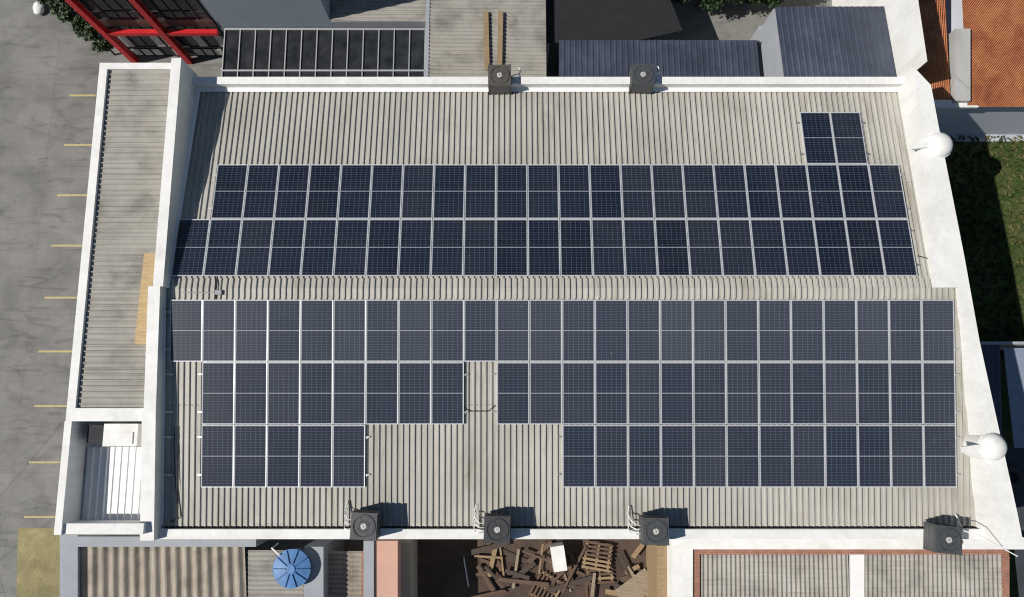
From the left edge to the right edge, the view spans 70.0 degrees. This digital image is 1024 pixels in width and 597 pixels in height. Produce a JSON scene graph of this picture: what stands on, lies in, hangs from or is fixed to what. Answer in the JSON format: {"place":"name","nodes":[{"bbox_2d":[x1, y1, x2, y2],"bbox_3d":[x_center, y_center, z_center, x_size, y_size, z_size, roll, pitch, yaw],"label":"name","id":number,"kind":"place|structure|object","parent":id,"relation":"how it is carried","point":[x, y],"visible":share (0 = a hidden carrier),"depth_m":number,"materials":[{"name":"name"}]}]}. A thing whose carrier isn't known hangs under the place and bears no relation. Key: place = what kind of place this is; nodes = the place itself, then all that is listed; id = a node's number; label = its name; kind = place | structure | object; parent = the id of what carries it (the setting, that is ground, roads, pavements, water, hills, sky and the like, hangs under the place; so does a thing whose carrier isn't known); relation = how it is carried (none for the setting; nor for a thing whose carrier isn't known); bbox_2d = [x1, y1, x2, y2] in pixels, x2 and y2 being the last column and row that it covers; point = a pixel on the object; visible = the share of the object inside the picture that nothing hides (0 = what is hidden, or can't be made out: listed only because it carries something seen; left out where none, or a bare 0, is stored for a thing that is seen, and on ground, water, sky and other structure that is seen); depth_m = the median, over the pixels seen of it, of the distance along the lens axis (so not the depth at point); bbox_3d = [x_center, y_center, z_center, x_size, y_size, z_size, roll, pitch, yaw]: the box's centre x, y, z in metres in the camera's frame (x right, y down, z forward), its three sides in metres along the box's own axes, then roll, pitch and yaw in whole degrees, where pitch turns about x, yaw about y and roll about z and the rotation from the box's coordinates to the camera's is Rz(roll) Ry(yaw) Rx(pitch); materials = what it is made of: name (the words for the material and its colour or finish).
{"place":"outdoors","nodes":[
{"label":"outdoors","id":0,"kind":"place"},
{"bbox_2d":[65,63,170,420],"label":"annex walls","id":1,"kind":"structure","parent":0,"point":[74,412],"depth_m":26.34,"materials":[{"name":"white paint"}]},
{"bbox_2d":[79,70,169,407],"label":"annex roof","id":2,"kind":"structure","parent":1,"relation":"on","point":[114,356],"depth_m":26.59,"materials":[{"name":"beige metal"}]},
{"bbox_2d":[134,253,154,344],"bbox_3d":[-13.102,0.003,26.132,0.506,0.040,3.310,0,81,0],"label":"annex plank","id":3,"kind":"object","parent":2,"relation":"on","point":[146,282],"visible":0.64,"depth_m":26.12,"materials":[{"name":"brown wood"}]},
{"bbox_2d":[0,0,832,596],"bbox_3d":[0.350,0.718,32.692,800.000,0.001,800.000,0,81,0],"label":"ground","id":4,"kind":"structure","parent":0,"point":[50,62],"depth_m":33.40,"materials":[{"name":"grey asphalt"}]},
{"bbox_2d":[16,528,59,596],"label":"dry grass patch","id":5,"kind":"object","parent":4,"relation":"on","point":[38,562],"visible":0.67,"depth_m":30.99,"materials":[{"name":"yellow plant"}]},
{"bbox_2d":[33,1,43,14],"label":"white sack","id":6,"kind":"object","parent":4,"relation":"on","point":[38,8],"visible":0.94,"depth_m":34.74,"materials":[{"name":"white plastic"}]},
{"bbox_2d":[24,94,95,517],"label":"parking lines","id":7,"kind":"object","parent":4,"relation":"on","point":[60,298],"visible":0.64,"depth_m":32.80,"materials":[{"name":"yellow paint"}]},
{"bbox_2d":[54,421,146,534],"bbox_3d":[-14.060,6.669,28.381,2.980,6.620,3.802,0,81,0],"label":"service well","id":8,"kind":"object","parent":4,"relation":"on","point":[80,438],"visible":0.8,"depth_m":25.57,"materials":[{"name":"white paint"}]},
{"bbox_2d":[82,447,140,519],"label":"corrugated roof","id":9,"kind":"structure","parent":8,"relation":"in","point":[113,484],"depth_m":26.03,"materials":[{"name":"white metal"}]},
{"bbox_2d":[64,0,332,63],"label":"building","id":10,"kind":"structure","parent":4,"relation":"on","point":[131,30],"depth_m":31.45,"materials":[{"name":"red metal"}]},
{"bbox_2d":[220,28,424,76],"bbox_3d":[-8.222,-9.771,33.029,8.892,2.670,3.776,0,81,0],"label":"pergola","id":11,"kind":"object","parent":4,"relation":"on","point":[323,52],"visible":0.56,"depth_m":31.89,"materials":[{"name":"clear glass"}]},
{"bbox_2d":[331,0,429,76],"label":"shed walls","id":12,"kind":"structure","parent":4,"relation":"on","point":[378,24],"depth_m":31.65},
{"bbox_2d":[330,0,425,21],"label":"shed roof","id":13,"kind":"structure","parent":12,"relation":"on","point":[377,10],"depth_m":31.59,"materials":[{"name":"beige metal"}]},
{"bbox_2d":[428,0,545,76],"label":"shed roof","id":14,"kind":"structure","parent":12,"relation":"on","point":[456,38],"depth_m":31.40,"materials":[{"name":"beige metal"}]},
{"bbox_2d":[483,11,502,69],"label":"wooden planks","id":15,"kind":"object","parent":14,"relation":"on","point":[486,38],"visible":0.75,"depth_m":31.23,"materials":[{"name":"brown wood"}]},
{"bbox_2d":[37,0,797,55],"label":"shrubs","id":16,"kind":"object","parent":4,"relation":"on","point":[63,10],"visible":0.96,"depth_m":33.54,"materials":[{"name":"green plant"}]},
{"bbox_2d":[60,534,1023,596],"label":"walls","id":17,"kind":"structure","parent":4,"relation":"on","point":[390,567],"depth_m":27.99,"materials":[{"name":"white paint"}]},
{"bbox_2d":[80,547,245,596],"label":"roof","id":18,"kind":"structure","parent":17,"relation":"on","point":[162,572],"depth_m":28.03,"materials":[{"name":"beige metal"}]},
{"bbox_2d":[248,550,303,596],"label":"corrugated roof","id":19,"kind":"structure","parent":17,"relation":"on","point":[262,582],"depth_m":28.01,"materials":[{"name":"grey metal"}]},
{"bbox_2d":[271,543,310,588],"bbox_3d":[-8.281,10.092,27.628,1.520,0.918,1.520,0,81,0],"label":"water tank","id":20,"kind":"object","parent":19,"relation":"on","point":[291,568],"visible":0.99,"depth_m":27.25,"materials":[{"name":"blue plastic"}]},
{"bbox_2d":[328,551,361,596],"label":"corrugated roof","id":21,"kind":"structure","parent":17,"relation":"on","point":[345,573],"depth_m":28.32,"materials":[{"name":"beige metal"}]},
{"bbox_2d":[140,58,1023,545],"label":"building walls","id":22,"kind":"structure","parent":4,"relation":"on","point":[996,516],"depth_m":25.86,"materials":[{"name":"white paint"}]},
{"bbox_2d":[344,501,381,540],"bbox_3d":[-5.205,7.636,25.156,1.311,0.929,1.206,0,81,0],"label":"condenser","id":23,"kind":"object","parent":22,"relation":"on","point":[365,524],"visible":1,"depth_m":24.74,"materials":[{"name":"grey metal"}]},
{"bbox_2d":[473,505,510,543],"bbox_3d":[-0.692,7.758,25.170,1.306,0.863,1.201,0,81,0],"label":"condenser","id":24,"kind":"object","parent":22,"relation":"on","point":[497,527],"visible":1,"depth_m":24.78,"materials":[{"name":"grey metal"}]},
{"bbox_2d":[488,64,520,94],"bbox_3d":[-0.281,-8.487,27.921,1.263,0.874,1.179,0,81,0],"label":"condenser","id":25,"kind":"object","parent":22,"relation":"on","point":[499,79],"visible":1,"depth_m":27.52,"materials":[{"name":"grey metal"}]},
{"bbox_2d":[161,88,898,524],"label":"flashings","id":26,"kind":"object","parent":22,"relation":"on","point":[193,118],"visible":1,"depth_m":28.20,"materials":[{"name":"white metal"}]},
{"bbox_2d":[170,92,931,287],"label":"roof","id":27,"kind":"structure","parent":22,"relation":"on","point":[434,128],"depth_m":27.75,"materials":[{"name":"beige metal"}]},
{"bbox_2d":[168,278,931,297],"bbox_3d":[1.335,-0.366,25.963,27.090,0.104,0.720,0,81,0],"label":"ridge cap","id":28,"kind":"object","parent":27,"relation":"on","point":[351,291],"visible":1,"depth_m":25.96,"materials":[{"name":"beige metal"}]},
{"bbox_2d":[182,290,221,294],"bbox_3d":[-10.969,-0.211,25.868,1.393,0.095,0.160,0,81,0],"label":"conduit and junction box","id":29,"kind":"object","parent":28,"relation":"on","point":[217,292],"visible":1,"depth_m":25.86,"materials":[{"name":"grey plastic"}]},
{"bbox_2d":[164,121,960,475],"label":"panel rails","id":30,"kind":"object","parent":22,"relation":"on","point":[594,311],"visible":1,"depth_m":25.82,"materials":[{"name":"metal"}]},
{"bbox_2d":[170,112,956,486],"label":"solar panels","id":31,"kind":"object","parent":30,"relation":"on","point":[574,360],"visible":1,"depth_m":25.83,"materials":[{"name":"blue glass"}]},
{"bbox_2d":[167,182,957,405],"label":"mounting rails","id":32,"kind":"object","parent":22,"relation":"on","point":[398,405],"visible":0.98,"depth_m":25.86,"materials":[{"name":"silver metal"}]},
{"bbox_2d":[162,288,975,525],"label":"roof","id":33,"kind":"structure","parent":22,"relation":"on","point":[439,474],"depth_m":25.78,"materials":[{"name":"beige metal"}]},
{"bbox_2d":[171,255,927,521],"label":"roof cables","id":34,"kind":"object","parent":33,"relation":"on","point":[177,436],"visible":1,"depth_m":25.75,"materials":[{"name":"black rubber"}]},
{"bbox_2d":[628,63,660,93],"bbox_3d":[5.121,-8.516,27.931,1.269,0.863,1.184,0,81,0],"label":"condenser","id":35,"kind":"object","parent":22,"relation":"on","point":[641,76],"visible":0.99,"depth_m":27.55,"materials":[{"name":"grey metal"}]},
{"bbox_2d":[627,506,669,544],"bbox_3d":[4.677,7.804,25.149,1.300,0.888,1.196,0,81,0],"label":"condenser","id":36,"kind":"object","parent":22,"relation":"on","point":[653,529],"visible":1,"depth_m":24.75,"materials":[{"name":"grey metal"}]},
{"bbox_2d":[909,142,929,149],"bbox_3d":[14.849,-5.548,26.591,0.700,0.140,0.200,-8,81,-1],"label":"mounting bracket","id":37,"kind":"object","parent":22,"relation":"attached to","point":[917,146],"visible":1,"depth_m":26.53,"materials":[{"name":"white paint"}]},
{"bbox_2d":[926,132,952,157],"bbox_3d":[15.569,-5.336,28.221,0.990,3.852,0.990,0,81,0],"label":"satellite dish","id":38,"kind":"object","parent":22,"relation":"on","point":[941,144],"visible":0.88,"depth_m":26.43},
{"bbox_2d":[923,515,963,555],"bbox_3d":[14.943,8.110,25.118,1.357,0.853,1.242,0,81,0],"label":"condenser","id":39,"kind":"object","parent":22,"relation":"on","point":[942,538],"visible":1,"depth_m":24.75,"materials":[{"name":"grey metal"}]},
{"bbox_2d":[962,530,1017,556],"bbox_3d":[15.953,8.184,24.768,1.876,0.903,0.088,27,82,4],"label":"conduit","id":40,"kind":"object","parent":39,"relation":"attached to","point":[990,541],"visible":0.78,"depth_m":24.33,"materials":[{"name":"white plastic"}]},
{"bbox_2d":[963,432,1006,461],"bbox_3d":[16.375,5.306,26.507,0.990,3.852,0.990,0,81,0],"label":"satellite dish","id":41,"kind":"object","parent":22,"relation":"on","point":[994,446],"visible":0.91,"depth_m":24.78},
{"bbox_2d":[960,444,981,452],"bbox_3d":[15.655,5.094,24.877,0.700,0.140,0.200,-8,81,-1],"label":"mounting bracket","id":42,"kind":"object","parent":41,"relation":"attached to","point":[971,448],"visible":1,"depth_m":24.81,"materials":[{"name":"white paint"}]},
{"bbox_2d":[556,41,759,71],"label":"blue roof posts","id":43,"kind":"object","parent":4,"relation":"on","point":[557,64],"visible":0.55,"depth_m":33.41,"materials":[{"name":"metal"}]},
{"bbox_2d":[559,40,759,76],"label":"blue roof","id":44,"kind":"structure","parent":43,"relation":"on","point":[669,58],"depth_m":31.58,"materials":[{"name":"blue metal"}]},
{"bbox_2d":[362,549,1008,596],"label":"brick edges","id":45,"kind":"object","parent":4,"relation":"on","point":[856,570],"visible":0.29,"depth_m":28.07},
{"bbox_2d":[700,555,848,596],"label":"roof","id":46,"kind":"structure","parent":45,"relation":"on","point":[774,575],"depth_m":28.03,"materials":[{"name":"beige metal"}]},
{"bbox_2d":[864,555,1001,596],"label":"roof","id":47,"kind":"structure","parent":45,"relation":"on","point":[932,576],"depth_m":28.03,"materials":[{"name":"beige metal"}]},
{"bbox_2d":[750,9,783,76],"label":"blue roof walls","id":48,"kind":"structure","parent":4,"relation":"on","point":[766,35],"depth_m":31.04,"materials":[{"name":"paint"}]},
{"bbox_2d":[775,6,895,76],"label":"blue roof","id":49,"kind":"structure","parent":48,"relation":"on","point":[833,41],"depth_m":30.00,"materials":[{"name":"metal"}]},
{"bbox_2d":[832,0,926,76],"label":"boundary wall","id":50,"kind":"structure","parent":4,"relation":"on","point":[905,28],"depth_m":29.12,"materials":[{"name":"white paint"}]},
{"bbox_2d":[948,135,1023,140],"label":"fence","id":51,"kind":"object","parent":4,"relation":"on","point":[983,138],"depth_m":34.00,"materials":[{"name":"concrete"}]},
{"bbox_2d":[980,342,1023,596],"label":"shed sheets","id":52,"kind":"object","parent":4,"relation":"on","point":[1014,365],"visible":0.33,"depth_m":29.34,"materials":[{"name":"metal"}]},
{"bbox_2d":[1008,467,1022,487],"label":"old tyre","id":53,"kind":"object","parent":52,"relation":"on","point":[1019,478],"visible":0.62,"depth_m":28.86,"materials":[{"name":"black rubber"}]},
{"bbox_2d":[418,539,645,596],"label":"dirt ground","id":54,"kind":"structure","parent":0,"point":[441,570],"depth_m":30.98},
{"bbox_2d":[460,540,646,596],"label":"scrap wood pile","id":55,"kind":"object","parent":54,"relation":"on","point":[635,585],"visible":0.96,"depth_m":30.72,"materials":[{"name":"brown wood"}]},
{"bbox_2d":[546,0,558,76],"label":"dark yard","id":56,"kind":"structure","parent":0,"point":[552,60],"depth_m":34.63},
{"bbox_2d":[546,0,682,68],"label":"flat roof","id":57,"kind":"structure","parent":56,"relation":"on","point":[606,19],"depth_m":32.04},
{"bbox_2d":[935,0,1023,134],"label":"neighbour house walls","id":58,"kind":"structure","parent":0,"point":[985,121],"depth_m":32.19,"materials":[{"name":"white paint"}]},
{"bbox_2d":[917,0,950,99],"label":"neighbour roof","id":59,"kind":"structure","parent":58,"relation":"on","point":[933,70],"depth_m":30.46,"materials":[{"name":"orange tile"}]},
{"bbox_2d":[934,29,977,107],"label":"wall","id":60,"kind":"structure","parent":58,"relation":"attached to","point":[959,55],"depth_m":30.20,"materials":[{"name":"white paint"}]},
{"bbox_2d":[962,0,1023,106],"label":"neighbour roof","id":61,"kind":"structure","parent":58,"relation":"on","point":[996,27],"depth_m":30.40,"materials":[{"name":"orange tile"}]},
{"bbox_2d":[945,135,1023,596],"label":"lawn","id":62,"kind":"structure","parent":0,"point":[1007,434],"depth_m":33.21,"materials":[{"name":"green plant"}]},
{"bbox_2d":[981,345,1001,435],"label":"shed roof","id":63,"kind":"structure","parent":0,"point":[991,355],"depth_m":29.67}
]}

